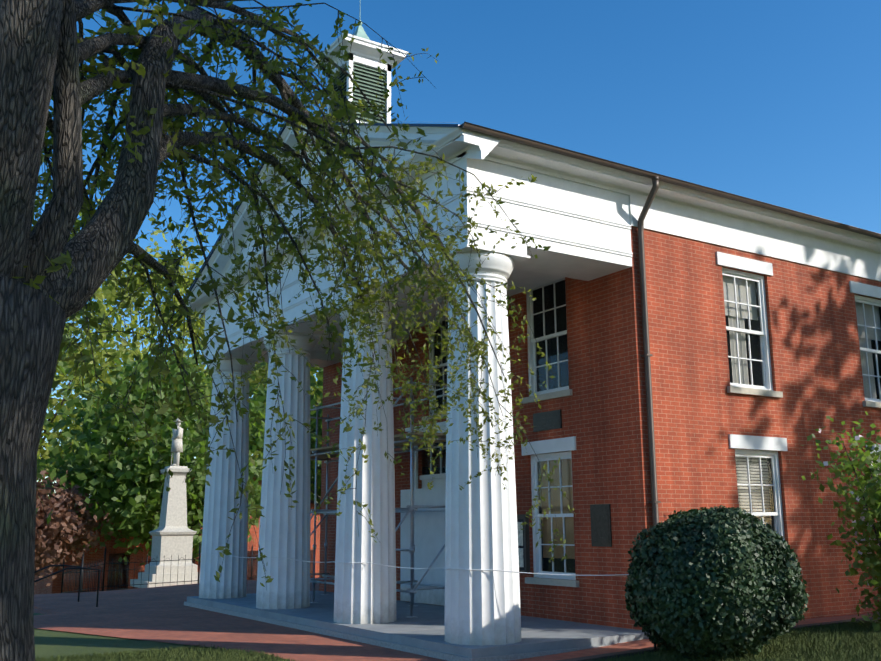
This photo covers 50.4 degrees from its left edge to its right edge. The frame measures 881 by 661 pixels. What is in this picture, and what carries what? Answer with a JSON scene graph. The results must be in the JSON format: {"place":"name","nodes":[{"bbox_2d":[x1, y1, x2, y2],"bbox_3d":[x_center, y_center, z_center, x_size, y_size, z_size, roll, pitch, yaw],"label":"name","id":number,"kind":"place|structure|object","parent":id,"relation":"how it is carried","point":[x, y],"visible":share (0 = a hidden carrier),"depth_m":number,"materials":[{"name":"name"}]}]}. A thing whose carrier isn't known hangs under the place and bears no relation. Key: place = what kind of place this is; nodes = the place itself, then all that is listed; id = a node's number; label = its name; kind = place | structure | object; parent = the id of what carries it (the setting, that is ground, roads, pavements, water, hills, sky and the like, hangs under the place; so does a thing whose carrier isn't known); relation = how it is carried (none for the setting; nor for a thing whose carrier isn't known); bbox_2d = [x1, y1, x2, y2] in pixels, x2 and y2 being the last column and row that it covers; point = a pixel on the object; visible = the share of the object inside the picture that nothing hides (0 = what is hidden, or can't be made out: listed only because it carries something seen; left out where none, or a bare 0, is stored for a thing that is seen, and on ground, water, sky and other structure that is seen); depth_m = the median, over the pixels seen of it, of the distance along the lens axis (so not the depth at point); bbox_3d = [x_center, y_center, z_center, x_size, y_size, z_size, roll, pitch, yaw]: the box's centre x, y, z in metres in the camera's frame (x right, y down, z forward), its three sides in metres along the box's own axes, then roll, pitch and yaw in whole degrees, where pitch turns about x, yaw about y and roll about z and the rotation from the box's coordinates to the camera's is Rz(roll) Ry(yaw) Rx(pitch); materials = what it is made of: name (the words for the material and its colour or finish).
{"place":"outdoors","nodes":[
{"label":"outdoors","id":0,"kind":"place"},
{"bbox_2d":[34,613,284,660],"bbox_3d":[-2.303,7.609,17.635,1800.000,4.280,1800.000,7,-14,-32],"label":"lawn","id":1,"kind":"structure","parent":0,"point":[49,643],"depth_m":15.32,"materials":[{"name":"green plant"}]},
{"bbox_2d":[34,565,99,606],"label":"steps handrails","id":2,"kind":"object","parent":1,"relation":"on","point":[75,567],"visible":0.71,"depth_m":22.54,"materials":[{"name":"black metal"}]},
{"bbox_2d":[36,317,99,493],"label":"tree","id":3,"kind":"object","parent":1,"relation":"on","point":[64,370],"visible":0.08,"depth_m":53.58,"materials":[{"name":"green plant"}]},
{"bbox_2d":[34,470,113,591],"bbox_3d":[-17.522,8.277,38.731,7.863,6.005,8.158,7,-14,-32],"label":"bush","id":4,"kind":"object","parent":1,"relation":"on","point":[65,522],"visible":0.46,"depth_m":38.64,"materials":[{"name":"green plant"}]},
{"bbox_2d":[34,199,207,492],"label":"tall tree","id":5,"kind":"object","parent":1,"relation":"on","point":[52,420],"visible":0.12,"depth_m":67.71,"materials":[{"name":"green plant"}]},
{"bbox_2d":[42,217,212,458],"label":"tall tree","id":6,"kind":"object","parent":1,"relation":"on","point":[199,330],"visible":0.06,"depth_m":81.41,"materials":[{"name":"green plant"}]},
{"bbox_2d":[61,543,257,592],"bbox_3d":[-10.138,8.934,35.176,6.470,2.174,6.461,7,-14,-32],"label":"monument iron fence","id":7,"kind":"object","parent":1,"relation":"on","point":[103,575],"visible":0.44,"depth_m":32.67,"materials":[{"name":"grey metal"}]},
{"bbox_2d":[130,419,199,587],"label":"soldier monument column","id":8,"kind":"structure","parent":1,"relation":"on","point":[173,534],"depth_m":35.05,"materials":[{"name":"stone"}]},
{"bbox_2d":[35,643,302,660],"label":"lawn grass blades","id":9,"kind":"object","parent":1,"relation":"on","point":[203,652],"visible":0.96,"depth_m":13.61,"materials":[{"name":"green plant"}]},
{"bbox_2d":[37,335,315,573],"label":"dark round tree","id":10,"kind":"object","parent":1,"relation":"on","point":[136,506],"visible":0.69,"depth_m":41.36,"materials":[{"name":"green plant"}]},
{"bbox_2d":[34,473,320,593],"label":"brick wall","id":11,"kind":"structure","parent":1,"relation":"on","point":[117,553],"depth_m":45.76,"materials":[{"name":"brick"}]},
{"bbox_2d":[166,341,322,499],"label":"tree leaves","id":12,"kind":"object","parent":1,"relation":"on","point":[257,375],"visible":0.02,"depth_m":65.23,"materials":[{"name":"green plant"}]},
{"bbox_2d":[249,362,322,502],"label":"tree","id":13,"kind":"object","parent":1,"relation":"on","point":[313,398],"visible":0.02,"depth_m":56.45,"materials":[{"name":"green plant"}]},
{"bbox_2d":[0,0,574,660],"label":"weeping tree","id":14,"kind":"object","parent":1,"relation":"on","point":[54,272],"visible":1,"depth_m":5.75,"materials":[{"name":"green plant"}]},
{"bbox_2d":[319,226,880,629],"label":"courthouse brick walls","id":15,"kind":"structure","parent":1,"relation":"on","point":[700,413],"depth_m":16.73,"materials":[{"name":"red brick"}]},
{"bbox_2d":[405,421,445,602],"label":"door","id":16,"kind":"structure","parent":15,"relation":"in","point":[438,480],"depth_m":20.67,"materials":[{"name":"white wood"}]},
{"bbox_2d":[517,514,529,572],"bbox_3d":[1.459,4.003,17.595,0.110,1.060,0.600,7,-14,-32],"label":"notice cabinet","id":17,"kind":"object","parent":15,"relation":"attached to","point":[524,550],"depth_m":17.41,"materials":[{"name":"grey metal"}]},
{"bbox_2d":[533,409,611,546],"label":"wall plaques","id":18,"kind":"object","parent":15,"relation":"attached to","point":[601,530],"depth_m":15.93,"materials":[{"name":"grey metal"}]},
{"bbox_2d":[422,252,880,586],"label":"windows","id":19,"kind":"structure","parent":15,"relation":"in","point":[757,467],"depth_m":17.55,"materials":[{"name":"white wood"}]},
{"bbox_2d":[34,577,873,660],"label":"brick paving","id":20,"kind":"structure","parent":0,"point":[163,614],"depth_m":17.52,"materials":[{"name":"red brick"}]},
{"bbox_2d":[184,591,649,660],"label":"porch floor","id":21,"kind":"structure","parent":20,"relation":"on","point":[423,633],"depth_m":15.16,"materials":[{"name":"grey concrete"}]},
{"bbox_2d":[199,356,262,598],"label":"portico column","id":22,"kind":"structure","parent":21,"relation":"on","point":[220,502],"depth_m":22.65,"materials":[{"name":"white paint"}]},
{"bbox_2d":[229,555,628,575],"bbox_3d":[-2.050,4.313,17.427,1.665,0.099,13.590,9,-15,-38],"label":"rope barrier","id":23,"kind":"object","parent":22,"relation":"attached to","point":[443,568],"visible":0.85,"depth_m":13.63,"materials":[{"name":"white fabric"}]},
{"bbox_2d":[254,330,325,608],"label":"portico column","id":24,"kind":"structure","parent":21,"relation":"on","point":[284,530],"depth_m":19.70,"materials":[{"name":"white paint"}]},
{"bbox_2d":[328,295,406,623],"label":"portico column","id":25,"kind":"structure","parent":21,"relation":"on","point":[364,593],"depth_m":16.64,"materials":[{"name":"white paint"}]},
{"bbox_2d":[310,377,446,617],"bbox_3d":[-1.550,3.730,20.660,1.860,4.450,6.800,7,-14,-32],"label":"scaffolding","id":26,"kind":"object","parent":21,"relation":"on","point":[422,529],"visible":0.48,"depth_m":20.16,"materials":[{"name":"metal"}]},
{"bbox_2d":[426,244,529,645],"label":"portico column","id":27,"kind":"structure","parent":21,"relation":"on","point":[482,608],"depth_m":13.66,"materials":[{"name":"white paint"}]},
{"bbox_2d":[187,125,880,367],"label":"entablature","id":28,"kind":"structure","parent":27,"relation":"on","point":[579,217],"depth_m":16.26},
{"bbox_2d":[185,121,460,296],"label":"roof","id":29,"kind":"structure","parent":28,"relation":"on","point":[366,123],"depth_m":17.11,"materials":[{"name":"grey"}]},
{"bbox_2d":[312,18,407,122],"bbox_3d":[-1.807,-5.723,20.808,1.600,4.020,1.600,7,-14,-32],"label":"cupola","id":30,"kind":"object","parent":29,"relation":"on","point":[365,61],"visible":0.38,"depth_m":20.36,"materials":[{"name":"white wood"}]},
{"bbox_2d":[461,121,880,525],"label":"gutter and downspout","id":31,"kind":"object","parent":28,"relation":"attached to","point":[656,178],"visible":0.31,"depth_m":15.59,"materials":[{"name":"metal"}]},
{"bbox_2d":[556,617,880,660],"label":"timber edging","id":32,"kind":"object","parent":20,"relation":"on","point":[606,655],"visible":0.21,"depth_m":12.41,"materials":[{"name":"brown wood"}]},
{"bbox_2d":[32,0,880,495],"label":"sky","id":33,"kind":"structure","parent":0,"point":[774,102],"materials":[{"name":"blue"}]},
{"bbox_2d":[606,621,880,660],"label":"lawn bed","id":34,"kind":"object","parent":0,"point":[781,650],"visible":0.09,"depth_m":12.14,"materials":[{"name":"green plant"}]},
{"bbox_2d":[624,505,808,659],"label":"bush","id":35,"kind":"object","parent":34,"relation":"on","point":[725,580],"visible":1,"depth_m":11.67,"materials":[{"name":"green plant"}]},
{"bbox_2d":[572,619,880,660],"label":"grass blades","id":36,"kind":"object","parent":34,"relation":"on","point":[828,631],"visible":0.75,"depth_m":12.25,"materials":[{"name":"green plant"}]},
{"bbox_2d":[801,407,880,631],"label":"rose of sharon","id":37,"kind":"object","parent":34,"relation":"on","point":[870,559],"visible":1,"depth_m":14.17,"materials":[{"name":"green plant"}]}
]}

